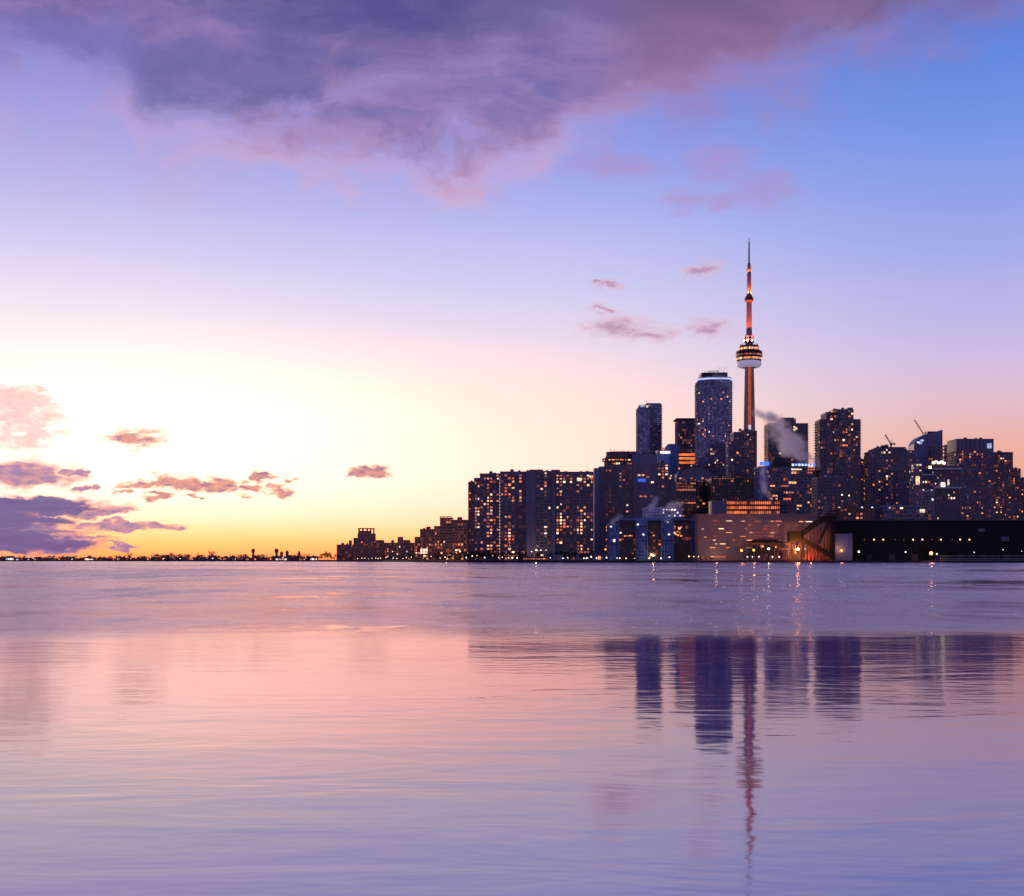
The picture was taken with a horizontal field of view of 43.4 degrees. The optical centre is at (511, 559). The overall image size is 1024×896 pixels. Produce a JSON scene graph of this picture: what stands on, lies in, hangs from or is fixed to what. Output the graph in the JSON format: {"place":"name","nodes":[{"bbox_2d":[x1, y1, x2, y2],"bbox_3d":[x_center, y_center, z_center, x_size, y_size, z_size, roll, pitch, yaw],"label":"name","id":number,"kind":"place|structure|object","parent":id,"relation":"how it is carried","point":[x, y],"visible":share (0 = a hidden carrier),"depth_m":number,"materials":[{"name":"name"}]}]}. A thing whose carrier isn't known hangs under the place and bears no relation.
{"place":"outdoors","nodes":[
{"label":"outdoors","id":0,"kind":"place"},
{"bbox_2d":[468,471,499,559],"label":"apartment tower","id":1,"kind":"structure","parent":0,"point":[484,512],"depth_m":1262.00,"materials":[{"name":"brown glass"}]},
{"bbox_2d":[0,561,1023,895],"bbox_3d":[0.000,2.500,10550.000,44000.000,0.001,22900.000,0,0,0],"label":"water","id":2,"kind":"structure","parent":0,"point":[466,729],"depth_m":18.94,"materials":[{"name":"purple liquid"}]},
{"bbox_2d":[0,560,1023,562],"bbox_3d":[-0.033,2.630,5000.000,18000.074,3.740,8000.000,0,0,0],"label":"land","id":3,"kind":"structure","parent":0,"point":[572,561],"depth_m":1157.05,"materials":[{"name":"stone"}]},
{"bbox_2d":[6,556,15,559],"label":"shore hall","id":4,"kind":"structure","parent":3,"relation":"on","point":[11,558],"depth_m":1998.14,"materials":[{"name":"concrete"}]},
{"bbox_2d":[208,551,215,559],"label":"tree","id":5,"kind":"object","parent":3,"relation":"on","point":[212,554],"visible":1,"depth_m":1854.43,"materials":[{"name":"green plant"}]},
{"bbox_2d":[337,540,352,559],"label":"apartment block","id":6,"kind":"structure","parent":3,"relation":"on","point":[344,551],"depth_m":1722.00,"materials":[{"name":"black"}]},
{"bbox_2d":[353,528,383,559],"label":"apartment block","id":7,"kind":"structure","parent":3,"relation":"on","point":[366,544],"depth_m":1702.00,"materials":[{"name":"black concrete"}]},
{"bbox_2d":[384,537,414,559],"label":"apartment block","id":8,"kind":"structure","parent":3,"relation":"on","point":[400,549],"depth_m":1655.00,"materials":[{"name":"black"}]},
{"bbox_2d":[414,516,467,559],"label":"apartment block","id":9,"kind":"structure","parent":3,"relation":"on","point":[449,534],"depth_m":1425.00,"materials":[{"name":"brown glass"}]},
{"bbox_2d":[477,550,484,559],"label":"tree","id":10,"kind":"object","parent":3,"relation":"on","point":[481,553],"visible":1,"depth_m":1232.46,"materials":[{"name":"green plant"}]},
{"bbox_2d":[486,551,493,559],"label":"tree","id":11,"kind":"object","parent":3,"relation":"on","point":[490,555],"visible":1,"depth_m":1229.00,"materials":[{"name":"green plant"}]},
{"bbox_2d":[523,556,546,559],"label":"pavilion","id":12,"kind":"structure","parent":3,"relation":"on","point":[533,558],"depth_m":1218.00,"materials":[{"name":"brick"}]},
{"bbox_2d":[571,551,578,559],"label":"tree","id":13,"kind":"object","parent":3,"relation":"on","point":[573,554],"visible":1,"depth_m":1179.66,"materials":[{"name":"green plant"}]},
{"bbox_2d":[553,550,604,559],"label":"building","id":14,"kind":"structure","parent":3,"relation":"on","point":[597,555],"depth_m":1190.00,"materials":[{"name":"grey glass"}]},
{"bbox_2d":[587,551,595,559],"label":"tree","id":15,"kind":"object","parent":3,"relation":"on","point":[591,553],"visible":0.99,"depth_m":1171.01,"materials":[{"name":"green plant"}]},
{"bbox_2d":[673,466,715,481],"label":"arena","id":16,"kind":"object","parent":3,"relation":"on","point":[698,473],"visible":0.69,"depth_m":1602.00,"materials":[{"name":"stone"}]},
{"bbox_2d":[751,546,761,560],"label":"tree","id":17,"kind":"object","parent":3,"relation":"on","point":[755,548],"visible":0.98,"depth_m":1126.20,"materials":[{"name":"green plant"}]},
{"bbox_2d":[756,544,768,560],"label":"tree","id":18,"kind":"object","parent":3,"relation":"on","point":[763,549],"visible":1,"depth_m":1124.57,"materials":[{"name":"green plant"}]},
{"bbox_2d":[761,546,775,559],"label":"tree","id":19,"kind":"object","parent":3,"relation":"on","point":[770,551],"visible":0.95,"depth_m":1126.67,"materials":[{"name":"green plant"}]},
{"bbox_2d":[768,547,778,560],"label":"tree","id":20,"kind":"object","parent":3,"relation":"on","point":[776,554],"visible":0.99,"depth_m":1125.99,"materials":[{"name":"green plant"}]},
{"bbox_2d":[787,516,835,560],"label":"conveyor","id":21,"kind":"object","parent":3,"relation":"on","point":[795,536],"visible":1,"depth_m":1110.00,"materials":[{"name":"black metal"}]},
{"bbox_2d":[802,548,831,560],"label":"steel trestle","id":22,"kind":"object","parent":3,"relation":"on","point":[814,555],"visible":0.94,"depth_m":1115.99,"materials":[{"name":"brown metal"}]},
{"bbox_2d":[804,522,830,560],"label":"silo wall","id":23,"kind":"structure","parent":3,"relation":"on","point":[814,535],"depth_m":1141.58,"materials":[{"name":"brown concrete"}]},
{"bbox_2d":[864,445,914,507],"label":"apartment tower","id":24,"kind":"structure","parent":3,"relation":"on","point":[886,473],"depth_m":1502.00,"materials":[{"name":"grey glass"}]},
{"bbox_2d":[835,519,1023,560],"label":"storage shed","id":25,"kind":"structure","parent":3,"relation":"on","point":[894,539],"depth_m":1130.00,"materials":[{"name":"black"}]},
{"bbox_2d":[866,554,871,560],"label":"roller door","id":26,"kind":"structure","parent":25,"relation":"in","point":[868,556],"depth_m":1129.74,"materials":[{"name":"metal"}]},
{"bbox_2d":[889,554,894,560],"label":"roller door","id":27,"kind":"structure","parent":25,"relation":"in","point":[891,556],"depth_m":1129.74,"materials":[{"name":"metal"}]},
{"bbox_2d":[912,554,917,560],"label":"roller door","id":28,"kind":"structure","parent":25,"relation":"in","point":[914,556],"depth_m":1129.74,"materials":[{"name":"metal"}]},
{"bbox_2d":[934,554,940,560],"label":"roller door","id":29,"kind":"structure","parent":25,"relation":"in","point":[936,557],"depth_m":1129.74,"materials":[{"name":"metal"}]},
{"bbox_2d":[940,440,949,460],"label":"building frame","id":30,"kind":"object","parent":3,"relation":"on","point":[945,453],"visible":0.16,"depth_m":1711.69,"materials":[{"name":"concrete"}]},
{"bbox_2d":[0,0,1023,559],"label":"sky","id":31,"kind":"structure","parent":0,"point":[292,276],"materials":[{"name":"blue"}]},
{"bbox_2d":[500,469,525,559],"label":"apartment tower","id":32,"kind":"structure","parent":0,"point":[512,511],"depth_m":1249.83,"materials":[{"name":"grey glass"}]},
{"bbox_2d":[526,469,555,559],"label":"apartment tower","id":33,"kind":"structure","parent":0,"point":[541,510],"depth_m":1237.70,"materials":[{"name":"grey concrete"}]},
{"bbox_2d":[551,466,593,553],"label":"apartment tower","id":34,"kind":"structure","parent":0,"point":[574,511],"depth_m":1242.83,"materials":[{"name":"grey glass"}]},
{"bbox_2d":[593,450,656,556],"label":"hotel tower","id":35,"kind":"structure","parent":0,"point":[625,484],"depth_m":1291.58,"materials":[{"name":"grey concrete"}]},
{"bbox_2d":[636,401,662,453],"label":"condo tower","id":36,"kind":"structure","parent":0,"point":[649,425],"depth_m":1902.19,"materials":[{"name":"blue glass"}]},
{"bbox_2d":[607,503,694,560],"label":"terminal building","id":37,"kind":"structure","parent":0,"point":[663,532],"depth_m":1174.00,"materials":[{"name":"blue glass"}]},
{"bbox_2d":[657,461,674,506],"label":"office tower","id":38,"kind":"structure","parent":0,"point":[665,489],"depth_m":1340.00,"materials":[{"name":"grey glass"}]},
{"bbox_2d":[656,444,677,475],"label":"office building","id":39,"kind":"structure","parent":0,"point":[668,453],"depth_m":1701.86,"materials":[{"name":"blue glass"}]},
{"bbox_2d":[673,418,694,471],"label":"office tower","id":40,"kind":"structure","parent":0,"point":[684,435],"depth_m":1851.72,"materials":[{"name":"black glass"}]},
{"bbox_2d":[679,453,694,455],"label":"window","id":41,"kind":"structure","parent":40,"relation":"in","point":[680,454],"depth_m":1851.30,"materials":[{"name":"orange glass"}]},
{"bbox_2d":[679,457,694,459],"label":"window","id":42,"kind":"structure","parent":40,"relation":"in","point":[680,458],"depth_m":1851.30,"materials":[{"name":"orange glass"}]},
{"bbox_2d":[679,461,694,463],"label":"window","id":43,"kind":"structure","parent":40,"relation":"in","point":[680,462],"depth_m":1851.30,"materials":[{"name":"orange glass"}]},
{"bbox_2d":[675,479,706,517],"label":"office building","id":44,"kind":"structure","parent":0,"point":[690,497],"depth_m":1451.72,"materials":[{"name":"brown glass"}]},
{"bbox_2d":[694,371,732,476],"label":"condo tower","id":45,"kind":"structure","parent":0,"point":[713,407],"depth_m":1753.25,"materials":[{"name":"blue glass"}]},
{"bbox_2d":[707,475,753,513],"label":"office building","id":46,"kind":"structure","parent":0,"point":[732,487],"depth_m":1405.00,"materials":[{"name":"grey glass"}]},
{"bbox_2d":[726,428,756,498],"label":"condo tower","id":47,"kind":"structure","parent":0,"point":[741,452],"depth_m":1655.83,"materials":[{"name":"grey glass"}]},
{"bbox_2d":[709,497,780,513],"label":"parking garage","id":48,"kind":"structure","parent":0,"point":[740,505],"depth_m":1301.80,"materials":[{"name":"orange"}]},
{"bbox_2d":[736,242,762,430],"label":"broadcast tower","id":49,"kind":"structure","parent":0,"point":[749,354],"depth_m":2194.97,"materials":[{"name":"concrete"}]},
{"bbox_2d":[691,511,817,560],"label":"warehouse","id":50,"kind":"structure","parent":0,"point":[723,537],"depth_m":1152.00,"materials":[{"name":"brown"}]},
{"bbox_2d":[754,457,815,513],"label":"office building","id":51,"kind":"structure","parent":0,"point":[786,483],"depth_m":1505.00,"materials":[{"name":"grey glass"}]},
{"bbox_2d":[763,418,808,466],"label":"condo tower","id":52,"kind":"structure","parent":0,"point":[786,439],"depth_m":1804.58,"materials":[{"name":"grey glass"}]},
{"bbox_2d":[811,474,857,515],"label":"apartment block","id":53,"kind":"structure","parent":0,"point":[829,494],"depth_m":1352.00,"materials":[{"name":"grey glass"}]},
{"bbox_2d":[814,407,861,507],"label":"condo tower","id":54,"kind":"structure","parent":0,"point":[838,443],"depth_m":1499.72,"materials":[{"name":"grey glass"}]},
{"bbox_2d":[832,534,852,560],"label":"stair tower","id":55,"kind":"structure","parent":0,"point":[843,547],"depth_m":1117.00,"materials":[{"name":"stone"}]},
{"bbox_2d":[833,506,875,518],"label":"building","id":56,"kind":"structure","parent":0,"point":[844,512],"depth_m":1303.72,"materials":[{"name":"brown glass"}]},
{"bbox_2d":[861,459,863,506],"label":"condo tower","id":57,"kind":"structure","parent":0,"point":[862,482],"depth_m":1900.00,"materials":[{"name":"brick"}]},
{"bbox_2d":[876,502,931,518],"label":"building","id":58,"kind":"structure","parent":0,"point":[894,511],"depth_m":1311.72,"materials":[{"name":"grey glass"}]},
{"bbox_2d":[908,430,942,473],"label":"condo tower","id":59,"kind":"structure","parent":0,"point":[925,446],"depth_m":1755.30,"materials":[{"name":"blue glass"}]},
{"bbox_2d":[909,460,961,518],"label":"apartment block","id":60,"kind":"structure","parent":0,"point":[937,487],"depth_m":1402.40,"materials":[{"name":"grey glass"}]},
{"bbox_2d":[916,476,919,484],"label":"window","id":61,"kind":"structure","parent":60,"relation":"in","point":[917,477],"depth_m":1401.53,"materials":[{"name":"yellow"}]},
{"bbox_2d":[947,438,993,518],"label":"office tower","id":62,"kind":"structure","parent":0,"point":[973,459],"depth_m":1602.00,"materials":[{"name":"grey glass"}]},
{"bbox_2d":[994,451,1012,518],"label":"apartment tower","id":63,"kind":"structure","parent":0,"point":[1003,485],"depth_m":1622.00,"materials":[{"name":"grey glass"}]},
{"bbox_2d":[1013,467,1020,518],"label":"apartment tower","id":64,"kind":"structure","parent":0,"point":[1016,493],"depth_m":1801.73,"materials":[{"name":"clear glass"}]},
{"bbox_2d":[1021,476,1023,518],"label":"apartment tower","id":65,"kind":"structure","parent":0,"point":[1022,497],"depth_m":1852.58,"materials":[{"name":"grey glass"}]}
]}

